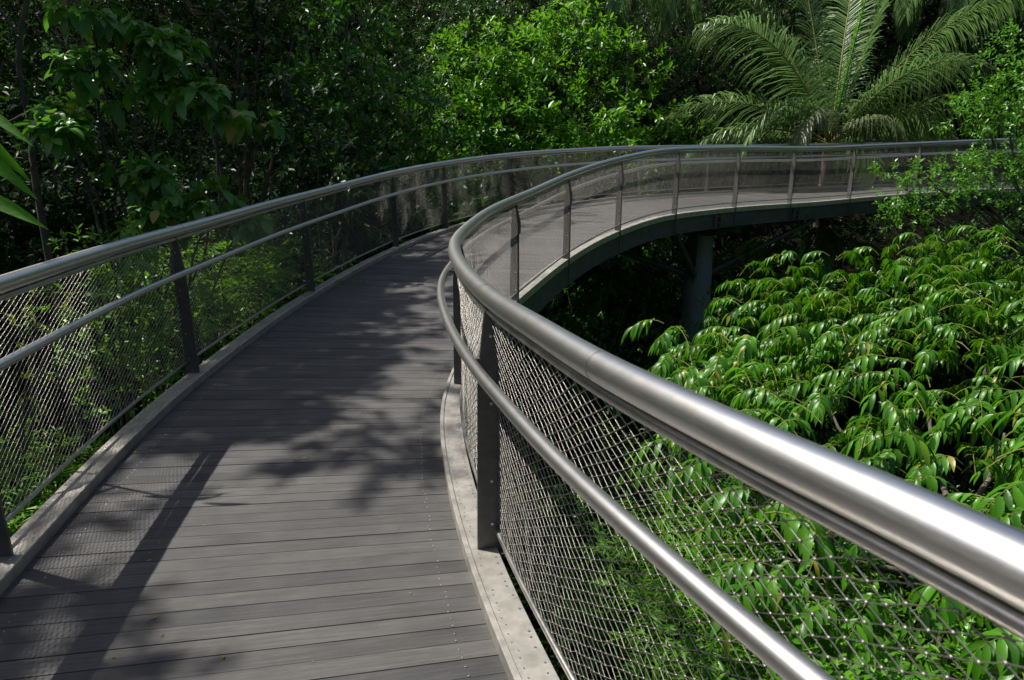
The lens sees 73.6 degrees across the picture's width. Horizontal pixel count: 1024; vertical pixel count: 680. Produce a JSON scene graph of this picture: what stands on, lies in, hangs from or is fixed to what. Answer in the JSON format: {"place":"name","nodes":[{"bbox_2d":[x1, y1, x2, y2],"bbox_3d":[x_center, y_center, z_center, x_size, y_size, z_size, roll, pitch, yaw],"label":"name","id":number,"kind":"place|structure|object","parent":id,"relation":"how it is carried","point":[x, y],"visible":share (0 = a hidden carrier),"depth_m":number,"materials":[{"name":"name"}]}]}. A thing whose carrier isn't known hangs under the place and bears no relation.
{"place":"outdoors","nodes":[
{"label":"outdoors","id":0,"kind":"place"},
{"bbox_2d":[0,0,1023,679],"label":"ground","id":1,"kind":"structure","parent":0,"point":[778,228],"depth_m":21.82,"materials":[{"name":"green plant"}]},
{"bbox_2d":[0,114,48,526],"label":"long leaf plant","id":2,"kind":"object","parent":1,"relation":"on","point":[8,206],"visible":0.75,"depth_m":3.31,"materials":[{"name":"green plant"}]},
{"bbox_2d":[0,410,102,536],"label":"feathery shrub","id":3,"kind":"object","parent":1,"relation":"on","point":[32,454],"visible":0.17,"depth_m":6.40,"materials":[{"name":"green plant"}]},
{"bbox_2d":[0,405,111,537],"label":"feathery shrub","id":4,"kind":"object","parent":1,"relation":"on","point":[73,470],"visible":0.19,"depth_m":5.56,"materials":[{"name":"green plant"}]},
{"bbox_2d":[0,0,125,462],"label":"sapling","id":5,"kind":"object","parent":1,"relation":"on","point":[44,232],"visible":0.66,"depth_m":7.80,"materials":[{"name":"green plant"}]},
{"bbox_2d":[0,290,130,530],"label":"shrub","id":6,"kind":"object","parent":1,"relation":"on","point":[32,314],"visible":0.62,"depth_m":5.74,"materials":[{"name":"green plant"}]},
{"bbox_2d":[88,220,169,423],"bbox_3d":[-3.846,2.382,7.116,1.695,7.233,0.535,5,16,19],"label":"fan leaf plant","id":7,"kind":"object","parent":1,"relation":"on","point":[133,230],"visible":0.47,"depth_m":6.08,"materials":[{"name":"green plant"}]},
{"bbox_2d":[122,217,144,408],"bbox_3d":[-3.756,2.342,7.391,0.100,7.318,1.218,-15,21,-43],"label":"two leaf sprig","id":8,"kind":"object","parent":1,"relation":"on","point":[125,220],"visible":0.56,"depth_m":6.48,"materials":[{"name":"green plant"}]},
{"bbox_2d":[19,222,250,440],"bbox_3d":[-3.917,2.261,7.804,2.262,7.150,1.861,0,15,0],"label":"leafy shrub","id":9,"kind":"object","parent":1,"relation":"on","point":[149,348],"visible":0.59,"depth_m":7.10,"materials":[{"name":"green plant"}]},
{"bbox_2d":[8,0,290,409],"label":"leaf tree","id":10,"kind":"object","parent":1,"relation":"on","point":[59,132],"visible":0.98,"depth_m":7.07,"materials":[{"name":"green plant"}]},
{"bbox_2d":[99,150,278,396],"bbox_3d":[-3.900,1.862,8.309,2.694,8.030,1.150,0,15,0],"label":"leaf tree","id":11,"kind":"object","parent":1,"relation":"on","point":[151,211],"visible":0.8,"depth_m":7.31,"materials":[{"name":"green plant"}]},
{"bbox_2d":[132,0,335,335],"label":"broadleaf tree","id":12,"kind":"object","parent":1,"relation":"on","point":[277,72],"visible":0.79,"depth_m":8.85,"materials":[{"name":"green plant"}]},
{"bbox_2d":[113,208,367,384],"bbox_3d":[-3.569,1.943,9.543,2.958,7.603,2.907,-8,17,-26],"label":"feathery shrub","id":13,"kind":"object","parent":1,"relation":"on","point":[258,258],"visible":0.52,"depth_m":8.46,"materials":[{"name":"green plant"}]},
{"bbox_2d":[277,104,390,282],"bbox_3d":[-2.877,0.673,11.742,1.788,8.918,1.944,-7,17,-24],"label":"broadleaf shrub","id":14,"kind":"object","parent":1,"relation":"on","point":[345,171],"visible":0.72,"depth_m":10.65,"materials":[{"name":"green plant"}]},
{"bbox_2d":[243,0,481,262],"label":"broadleaf tree","id":15,"kind":"object","parent":1,"relation":"on","point":[348,108],"visible":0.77,"depth_m":13.71,"materials":[{"name":"green plant"}]},
{"bbox_2d":[0,182,1023,679],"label":"elevated walkway","id":16,"kind":"structure","parent":1,"relation":"on","point":[310,512],"depth_m":3.31,"materials":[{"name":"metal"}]},
{"bbox_2d":[56,268,413,661],"bbox_3d":[-0.951,-0.162,6.068,2.728,0.385,10.812,1,15,5],"label":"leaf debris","id":17,"kind":"object","parent":16,"relation":"on","point":[153,617],"visible":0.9,"depth_m":2.84,"materials":[{"name":"brown plant"}]},
{"bbox_2d":[0,140,1022,556],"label":"railing","id":18,"kind":"object","parent":16,"relation":"on","point":[10,282],"visible":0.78,"depth_m":5.16,"materials":[{"name":"metal"}]},
{"bbox_2d":[437,138,1023,679],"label":"railing","id":19,"kind":"object","parent":16,"relation":"attached to","point":[971,558],"visible":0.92,"depth_m":1.30,"materials":[{"name":"metal"}]},
{"bbox_2d":[0,0,1023,533],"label":"forest undergrowth","id":20,"kind":"object","parent":1,"relation":"on","point":[66,214],"visible":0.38,"depth_m":17.67,"materials":[{"name":"green plant"}]},
{"bbox_2d":[0,0,1023,479],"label":"hillside thicket","id":21,"kind":"object","parent":1,"relation":"on","point":[676,310],"visible":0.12,"depth_m":21.28,"materials":[{"name":"green plant"}]},
{"bbox_2d":[381,0,716,323],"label":"broadleaf tree","id":22,"kind":"object","parent":1,"relation":"on","point":[614,116],"visible":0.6,"depth_m":17.66,"materials":[{"name":"green plant"}]},
{"bbox_2d":[516,266,692,527],"bbox_3d":[1.758,1.347,13.848,3.597,6.175,2.905,0,15,0],"label":"leafy shrub","id":23,"kind":"object","parent":1,"relation":"on","point":[594,308],"visible":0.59,"depth_m":13.43,"materials":[{"name":"green plant"}]},
{"bbox_2d":[233,247,1023,679],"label":"valley shrubs","id":24,"kind":"object","parent":1,"relation":"on","point":[645,511],"visible":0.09,"depth_m":13.09,"materials":[{"name":"green plant"}]},
{"bbox_2d":[521,458,952,679],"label":"feathery shrub","id":25,"kind":"object","parent":1,"relation":"on","point":[681,611],"visible":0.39,"depth_m":5.18,"materials":[{"name":"green plant"}]},
{"bbox_2d":[693,240,891,406],"bbox_3d":[5.851,0.943,14.599,3.654,5.988,3.385,9,18,29],"label":"leafy shrub","id":26,"kind":"object","parent":1,"relation":"on","point":[746,298],"visible":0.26,"depth_m":14.14,"materials":[{"name":"green plant"}]},
{"bbox_2d":[616,225,1023,679],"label":"drooping leaf tree","id":27,"kind":"object","parent":1,"relation":"on","point":[723,376],"visible":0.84,"depth_m":6.78,"materials":[{"name":"green plant"}]},
{"bbox_2d":[654,0,1023,355],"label":"coconut palm","id":28,"kind":"object","parent":1,"relation":"on","point":[811,109],"visible":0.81,"depth_m":17.84,"materials":[{"name":"green plant"}]},
{"bbox_2d":[697,568,1023,679],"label":"leafy shrub","id":29,"kind":"object","parent":1,"relation":"on","point":[884,658],"visible":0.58,"depth_m":4.18,"materials":[{"name":"green plant"}]},
{"bbox_2d":[847,206,1023,492],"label":"leafy shrub","id":30,"kind":"object","parent":1,"relation":"on","point":[963,482],"visible":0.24,"depth_m":13.92,"materials":[{"name":"green plant"}]},
{"bbox_2d":[867,18,1023,274],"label":"fine leaf tree","id":31,"kind":"object","parent":1,"relation":"on","point":[997,155],"visible":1,"depth_m":12.87,"materials":[{"name":"green plant"}]},
{"bbox_2d":[868,0,1023,164],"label":"coconut palm","id":32,"kind":"object","parent":1,"relation":"on","point":[905,10],"visible":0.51,"depth_m":21.42,"materials":[{"name":"green plant"}]}
]}

